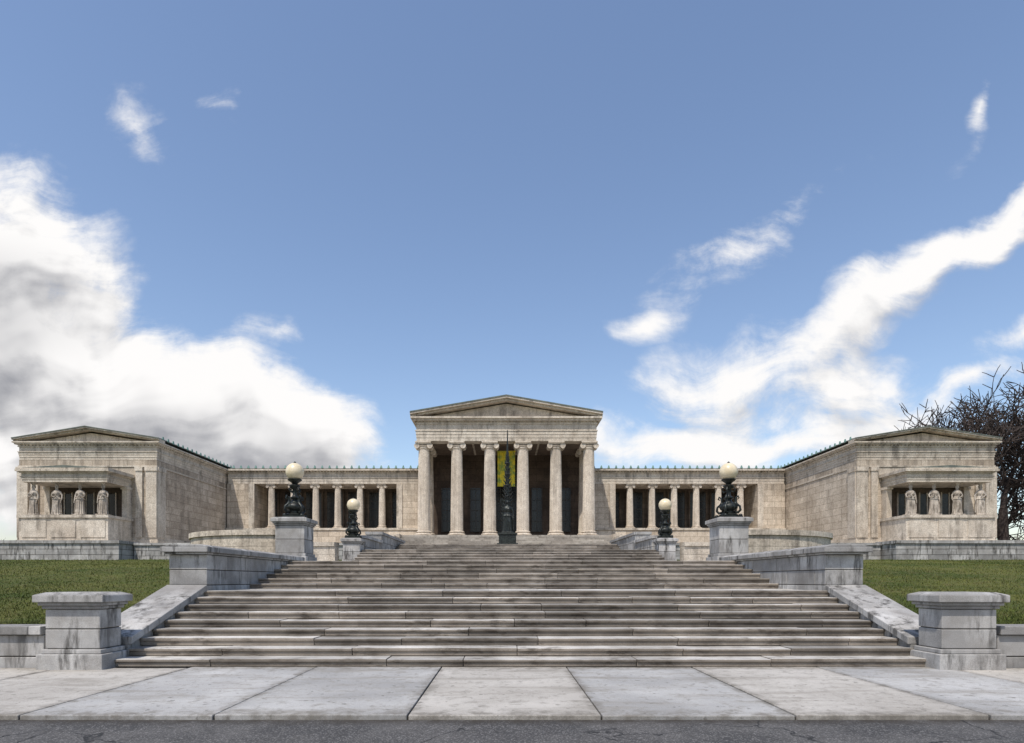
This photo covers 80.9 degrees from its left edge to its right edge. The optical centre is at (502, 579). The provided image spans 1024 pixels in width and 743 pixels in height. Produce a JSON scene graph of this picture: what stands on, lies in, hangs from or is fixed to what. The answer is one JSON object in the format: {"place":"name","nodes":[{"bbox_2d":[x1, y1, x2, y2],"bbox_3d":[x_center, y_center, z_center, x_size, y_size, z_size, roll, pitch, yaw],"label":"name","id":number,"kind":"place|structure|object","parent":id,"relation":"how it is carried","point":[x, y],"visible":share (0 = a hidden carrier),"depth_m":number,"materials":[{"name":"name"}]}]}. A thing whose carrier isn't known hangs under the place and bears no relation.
{"place":"outdoors","nodes":[
{"label":"outdoors","id":0,"kind":"place"},
{"bbox_2d":[275,472,714,532],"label":"window frames","id":1,"kind":"structure","parent":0,"point":[511,491],"depth_m":62.65,"materials":[{"name":"black metal"}]},
{"bbox_2d":[0,667,1023,719],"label":"sidewalk","id":2,"kind":"structure","parent":0,"point":[559,693],"depth_m":8.43,"materials":[{"name":"concrete"}]},
{"bbox_2d":[0,624,45,667],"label":"stone blocks","id":3,"kind":"structure","parent":2,"relation":"on","point":[22,639],"depth_m":10.95,"materials":[{"name":"stone"}]},
{"bbox_2d":[0,656,35,656],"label":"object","id":4,"kind":"object","parent":3,"relation":"on","point":[17,656],"visible":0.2,"depth_m":10.97,"materials":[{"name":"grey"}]},
{"bbox_2d":[995,624,1023,667],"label":"low stone wall","id":5,"kind":"structure","parent":2,"relation":"on","point":[1009,639],"depth_m":10.95,"materials":[{"name":"stone"}]},
{"bbox_2d":[0,720,1023,742],"bbox_3d":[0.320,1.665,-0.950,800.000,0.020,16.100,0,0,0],"label":"road","id":6,"kind":"structure","parent":0,"point":[511,731],"depth_m":6.56,"materials":[{"name":"grey asphalt"}]},
{"bbox_2d":[0,558,1023,623],"bbox_3d":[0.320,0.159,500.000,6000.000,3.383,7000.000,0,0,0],"label":"ground","id":7,"kind":"structure","parent":0,"point":[143,570],"depth_m":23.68,"materials":[{"name":"green plant"}]},
{"bbox_2d":[32,592,132,669],"bbox_3d":[-7.710,1.060,11.050,1.255,1.680,0.875,0,0,0],"label":"stone pedestal","id":8,"kind":"object","parent":7,"relation":"on","point":[83,630],"visible":0.93,"depth_m":10.75,"materials":[{"name":"stone"}]},
{"bbox_2d":[119,585,206,648],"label":"stair side wall","id":9,"kind":"structure","parent":7,"relation":"on","point":[146,616],"depth_m":12.88,"materials":[{"name":"stone"}]},
{"bbox_2d":[160,544,304,590],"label":"stair side wall","id":10,"kind":"structure","parent":7,"relation":"on","point":[212,560],"depth_m":15.19,"materials":[{"name":"stone"}]},
{"bbox_2d":[171,569,262,584],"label":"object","id":11,"kind":"object","parent":10,"relation":"on","point":[219,570],"visible":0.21,"depth_m":15.63,"materials":[{"name":"grey stone"}]},
{"bbox_2d":[270,517,317,560],"bbox_3d":[-7.660,-1.235,22.075,1.300,2.070,1.300,0,0,0],"label":"lamp pedestal","id":12,"kind":"object","parent":7,"relation":"on","point":[293,535],"visible":0.78,"depth_m":21.55,"materials":[{"name":"stone"}]},
{"bbox_2d":[283,461,306,517],"bbox_3d":[-7.660,-3.315,22.080,0.744,2.090,0.744,0,0,-9],"label":"globe lamp","id":13,"kind":"object","parent":12,"relation":"on","point":[294,505],"visible":0.98,"depth_m":21.88,"materials":[{"name":"brown metal"}]},
{"bbox_2d":[360,532,404,549],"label":"stone blocks","id":14,"kind":"structure","parent":7,"relation":"on","point":[376,540],"depth_m":35.56,"materials":[{"name":"stone"}]},
{"bbox_2d":[0,540,1023,559],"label":"building terrace","id":15,"kind":"structure","parent":7,"relation":"on","point":[884,550],"depth_m":42.60,"materials":[{"name":"stone"}]},
{"bbox_2d":[11,396,1001,542],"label":"entablature and trim","id":16,"kind":"structure","parent":15,"relation":"on","point":[479,425],"depth_m":51.00,"materials":[{"name":"stone"}]},
{"bbox_2d":[25,482,40,514],"bbox_3d":[-37.772,-6.548,48.298,0.908,2.710,0.717,0,0,7],"label":"caryatid statue","id":17,"kind":"object","parent":16,"relation":"on","point":[33,495],"visible":0.93,"depth_m":48.14,"materials":[{"name":"stone"}]},
{"bbox_2d":[48,482,63,514],"bbox_3d":[-35.902,-6.548,48.300,0.908,2.710,0.717,0,0,-2],"label":"caryatid statue","id":18,"kind":"object","parent":16,"relation":"on","point":[56,503],"visible":0.94,"depth_m":48.14,"materials":[{"name":"stone"}]},
{"bbox_2d":[72,482,86,514],"bbox_3d":[-34.058,-6.548,48.301,0.908,2.710,0.717,0,0,3],"label":"caryatid statue","id":19,"kind":"object","parent":16,"relation":"on","point":[79,505],"visible":0.92,"depth_m":48.14,"materials":[{"name":"stone"}]},
{"bbox_2d":[95,482,109,514],"bbox_3d":[-32.188,-6.548,48.300,0.908,2.710,0.717,0,0,0],"label":"caryatid statue","id":20,"kind":"object","parent":16,"relation":"on","point":[102,503],"visible":0.97,"depth_m":48.13,"materials":[{"name":"stone"}]},
{"bbox_2d":[265,484,277,527],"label":"colonnade column","id":21,"kind":"structure","parent":16,"relation":"on","point":[271,501],"depth_m":63.92,"materials":[{"name":"stone"}]},
{"bbox_2d":[310,484,321,527],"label":"colonnade column","id":22,"kind":"structure","parent":16,"relation":"on","point":[315,508],"depth_m":63.91,"materials":[{"name":"stone"}]},
{"bbox_2d":[332,484,343,527],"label":"colonnade column","id":23,"kind":"structure","parent":16,"relation":"on","point":[337,519],"depth_m":63.91,"materials":[{"name":"stone"}]},
{"bbox_2d":[354,484,365,527],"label":"colonnade column","id":24,"kind":"structure","parent":16,"relation":"on","point":[360,487],"depth_m":63.91,"materials":[{"name":"stone"}]},
{"bbox_2d":[377,484,387,527],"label":"colonnade column","id":25,"kind":"structure","parent":16,"relation":"on","point":[382,516],"depth_m":63.92,"materials":[{"name":"stone"}]},
{"bbox_2d":[65,460,947,533],"bbox_3d":[0.320,-8.355,59.125,74.860,8.470,16.530,0,0,0],"label":"window glass","id":26,"kind":"object","parent":16,"relation":"attached to","point":[446,515],"visible":0.52,"depth_m":63.20,"materials":[{"name":"black glass"}]},
{"bbox_2d":[433,444,579,454],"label":"porch ceiling","id":27,"kind":"structure","parent":16,"relation":"attached to","point":[443,449],"depth_m":59.82,"materials":[{"name":"beige stone"}]},
{"bbox_2d":[497,450,515,485],"bbox_3d":[0.320,-11.105,58.600,1.840,3.930,0.100,0,0,0],"label":"hanging banner","id":28,"kind":"object","parent":27,"relation":"hanging from","point":[501,462],"visible":0.62,"depth_m":58.61,"materials":[{"name":"yellow fabric"}]},
{"bbox_2d":[58,488,955,527],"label":"niche walls","id":29,"kind":"structure","parent":16,"relation":"on","point":[389,503],"depth_m":67.20,"materials":[{"name":"stone"}]},
{"bbox_2d":[11,394,1002,468],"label":"roof","id":30,"kind":"structure","parent":16,"relation":"on","point":[783,467],"depth_m":55.80,"materials":[{"name":"stone"}]},
{"bbox_2d":[162,437,851,467],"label":"copper antefixes","id":31,"kind":"object","parent":16,"relation":"on","point":[850,438],"visible":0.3,"depth_m":63.40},
{"bbox_2d":[624,484,634,527],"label":"colonnade column","id":32,"kind":"structure","parent":16,"relation":"on","point":[629,514],"depth_m":63.92,"materials":[{"name":"stone"}]},
{"bbox_2d":[646,484,657,527],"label":"colonnade column","id":33,"kind":"structure","parent":16,"relation":"on","point":[651,520],"depth_m":63.91,"materials":[{"name":"stone"}]},
{"bbox_2d":[668,484,679,527],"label":"colonnade column","id":34,"kind":"structure","parent":16,"relation":"on","point":[674,520],"depth_m":63.91,"materials":[{"name":"stone"}]},
{"bbox_2d":[690,484,701,527],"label":"colonnade column","id":35,"kind":"structure","parent":16,"relation":"on","point":[696,513],"depth_m":63.91,"materials":[{"name":"stone"}]},
{"bbox_2d":[712,484,723,515],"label":"colonnade column","id":36,"kind":"structure","parent":16,"relation":"on","point":[717,487],"depth_m":63.93,"materials":[{"name":"stone"}]},
{"bbox_2d":[735,484,745,516],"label":"colonnade column","id":37,"kind":"structure","parent":16,"relation":"on","point":[739,488],"depth_m":63.92,"materials":[{"name":"stone"}]},
{"bbox_2d":[904,482,918,514],"bbox_3d":[32.828,-6.548,48.300,0.908,2.710,0.717,0,0,-2],"label":"caryatid statue","id":38,"kind":"object","parent":16,"relation":"on","point":[911,502],"visible":0.94,"depth_m":48.13,"materials":[{"name":"stone"}]},
{"bbox_2d":[927,482,941,514],"bbox_3d":[34.698,-6.548,48.299,0.908,2.710,0.717,0,0,4],"label":"caryatid statue","id":39,"kind":"object","parent":16,"relation":"on","point":[934,505],"visible":0.94,"depth_m":48.14,"materials":[{"name":"stone"}]},
{"bbox_2d":[950,482,965,514],"bbox_3d":[36.542,-6.548,48.300,0.908,2.710,0.717,0,0,1],"label":"caryatid statue","id":40,"kind":"object","parent":16,"relation":"on","point":[957,503],"visible":0.94,"depth_m":48.14,"materials":[{"name":"stone"}]},
{"bbox_2d":[974,482,988,514],"bbox_3d":[38.412,-6.548,48.302,0.908,2.710,0.717,0,0,8],"label":"caryatid statue","id":41,"kind":"object","parent":16,"relation":"on","point":[979,499],"visible":0.9,"depth_m":48.13,"materials":[{"name":"stone"}]},
{"bbox_2d":[19,460,993,542],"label":"ashlar walls","id":42,"kind":"structure","parent":15,"relation":"on","point":[194,505],"depth_m":59.06,"materials":[{"name":"stone"}]},
{"bbox_2d":[401,535,611,543],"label":"portico steps","id":43,"kind":"structure","parent":15,"relation":"on","point":[494,539],"depth_m":54.14,"materials":[{"name":"stone"}]},
{"bbox_2d":[414,441,433,534],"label":"ionic column","id":44,"kind":"structure","parent":43,"relation":"on","point":[423,448],"depth_m":56.52,"materials":[{"name":"stone"}]},
{"bbox_2d":[429,449,436,534],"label":"ionic column","id":45,"kind":"structure","parent":43,"relation":"on","point":[432,453],"depth_m":59.73,"materials":[{"name":"stone"}]},
{"bbox_2d":[447,441,466,534],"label":"ionic column","id":46,"kind":"structure","parent":43,"relation":"on","point":[456,448],"depth_m":56.52,"materials":[{"name":"stone"}]},
{"bbox_2d":[481,441,498,534],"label":"ionic column","id":47,"kind":"structure","parent":43,"relation":"on","point":[490,448],"depth_m":56.52,"materials":[{"name":"stone"}]},
{"bbox_2d":[433,455,578,534],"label":"recessed porch walls","id":48,"kind":"structure","parent":43,"relation":"on","point":[538,466],"depth_m":62.80,"materials":[{"name":"stone"}]},
{"bbox_2d":[514,441,532,534],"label":"ionic column","id":49,"kind":"structure","parent":43,"relation":"on","point":[523,448],"depth_m":56.52,"materials":[{"name":"stone"}]},
{"bbox_2d":[546,441,565,534],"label":"ionic column","id":50,"kind":"structure","parent":43,"relation":"on","point":[556,448],"depth_m":56.52,"materials":[{"name":"stone"}]},
{"bbox_2d":[575,449,582,534],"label":"ionic column","id":51,"kind":"structure","parent":43,"relation":"on","point":[579,453],"depth_m":59.73,"materials":[{"name":"stone"}]},
{"bbox_2d":[579,441,598,534],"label":"ionic column","id":52,"kind":"structure","parent":43,"relation":"on","point":[588,448],"depth_m":56.52,"materials":[{"name":"stone"}]},
{"bbox_2d":[114,544,925,667],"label":"stone staircase","id":53,"kind":"structure","parent":7,"relation":"on","point":[507,605],"depth_m":13.10,"materials":[{"name":"stone"}]},
{"bbox_2d":[497,430,517,543],"bbox_3d":[0.320,-6.650,43.277,1.500,8.400,1.355,0,0,0],"label":"bronze sculpture","id":54,"kind":"object","parent":53,"relation":"on","point":[507,535],"visible":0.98,"depth_m":43.00,"materials":[{"name":"black metal"}]},
{"bbox_2d":[609,532,658,549],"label":"stone blocks","id":55,"kind":"structure","parent":7,"relation":"on","point":[640,540],"depth_m":35.56,"materials":[{"name":"stone"}]},
{"bbox_2d":[705,517,752,560],"bbox_3d":[8.300,-1.235,22.075,1.300,2.070,1.300,0,0,0],"label":"lamp pedestal","id":56,"kind":"object","parent":7,"relation":"on","point":[729,535],"visible":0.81,"depth_m":21.55,"materials":[{"name":"stone"}]},
{"bbox_2d":[714,461,742,517],"bbox_3d":[8.300,-3.315,22.080,0.744,2.090,0.744,0,0,-10],"label":"globe lamp","id":57,"kind":"object","parent":56,"relation":"on","point":[728,473],"visible":1,"depth_m":21.89,"materials":[{"name":"brown metal"}]},
{"bbox_2d":[719,544,872,589],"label":"stair side wall","id":58,"kind":"structure","parent":7,"relation":"on","point":[820,559],"depth_m":15.25,"materials":[{"name":"stone"}]},
{"bbox_2d":[764,569,861,584],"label":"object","id":59,"kind":"object","parent":58,"relation":"on","point":[810,570],"visible":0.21,"depth_m":15.66,"materials":[{"name":"grey stone"}]},
{"bbox_2d":[826,585,920,648],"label":"stair side wall","id":60,"kind":"structure","parent":7,"relation":"on","point":[893,619],"depth_m":12.82,"materials":[{"name":"stone"}]},
{"bbox_2d":[907,592,1009,669],"bbox_3d":[8.350,1.060,11.050,1.255,1.680,0.875,0,0,0],"label":"stone pedestal","id":61,"kind":"object","parent":7,"relation":"on","point":[957,630],"visible":0.92,"depth_m":10.74,"materials":[{"name":"stone"}]},
{"bbox_2d":[895,389,1023,539],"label":"bare tree","id":62,"kind":"object","parent":7,"relation":"on","point":[1013,518],"visible":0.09,"depth_m":74.35,"materials":[{"name":"brown plant"}]},
{"bbox_2d":[900,362,1023,539],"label":"bare tree","id":63,"kind":"object","parent":7,"relation":"on","point":[1016,431],"visible":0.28,"depth_m":68.13,"materials":[{"name":"brown plant"}]},
{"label":"terrace paving","id":64,"kind":"object","parent":7,"relation":"on","visible":0},
{"bbox_2d":[189,529,338,560],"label":"curved stone wall","id":65,"kind":"structure","parent":64,"relation":"on","point":[262,540],"depth_m":22.85,"materials":[{"name":"stone"}]},
{"bbox_2d":[340,538,365,560],"bbox_3d":[-7.660,-1.240,30.725,1.075,1.780,1.075,0,0,0],"label":"lamp pedestal","id":66,"kind":"object","parent":64,"relation":"on","point":[353,548],"visible":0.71,"depth_m":30.30,"materials":[{"name":"stone"}]},
{"bbox_2d":[345,498,361,538],"bbox_3d":[-7.660,-3.175,30.720,0.744,2.090,0.744,0,0,-1],"label":"globe lamp","id":67,"kind":"object","parent":66,"relation":"on","point":[353,530],"visible":0.98,"depth_m":30.52,"materials":[{"name":"brown metal"}]},
{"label":"terrace paving","id":68,"kind":"object","parent":7,"relation":"on","visible":0},
{"bbox_2d":[652,538,678,560],"bbox_3d":[8.300,-1.240,30.725,1.075,1.780,1.075,0,0,0],"label":"lamp pedestal","id":69,"kind":"object","parent":68,"relation":"on","point":[665,548],"visible":0.65,"depth_m":30.30,"materials":[{"name":"stone"}]},
{"bbox_2d":[657,498,672,537],"bbox_3d":[8.300,-3.175,30.720,0.744,2.090,0.744,0,0,9],"label":"globe lamp","id":70,"kind":"object","parent":69,"relation":"on","point":[665,530],"visible":0.99,"depth_m":30.51,"materials":[{"name":"brown metal"}]},
{"bbox_2d":[679,529,832,560],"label":"curved stone wall","id":71,"kind":"structure","parent":68,"relation":"on","point":[761,540],"depth_m":22.89,"materials":[{"name":"stone"}]},
{"bbox_2d":[0,0,1023,539],"label":"sky","id":72,"kind":"structure","parent":0,"point":[259,233],"materials":[{"name":"blue"}]}
]}

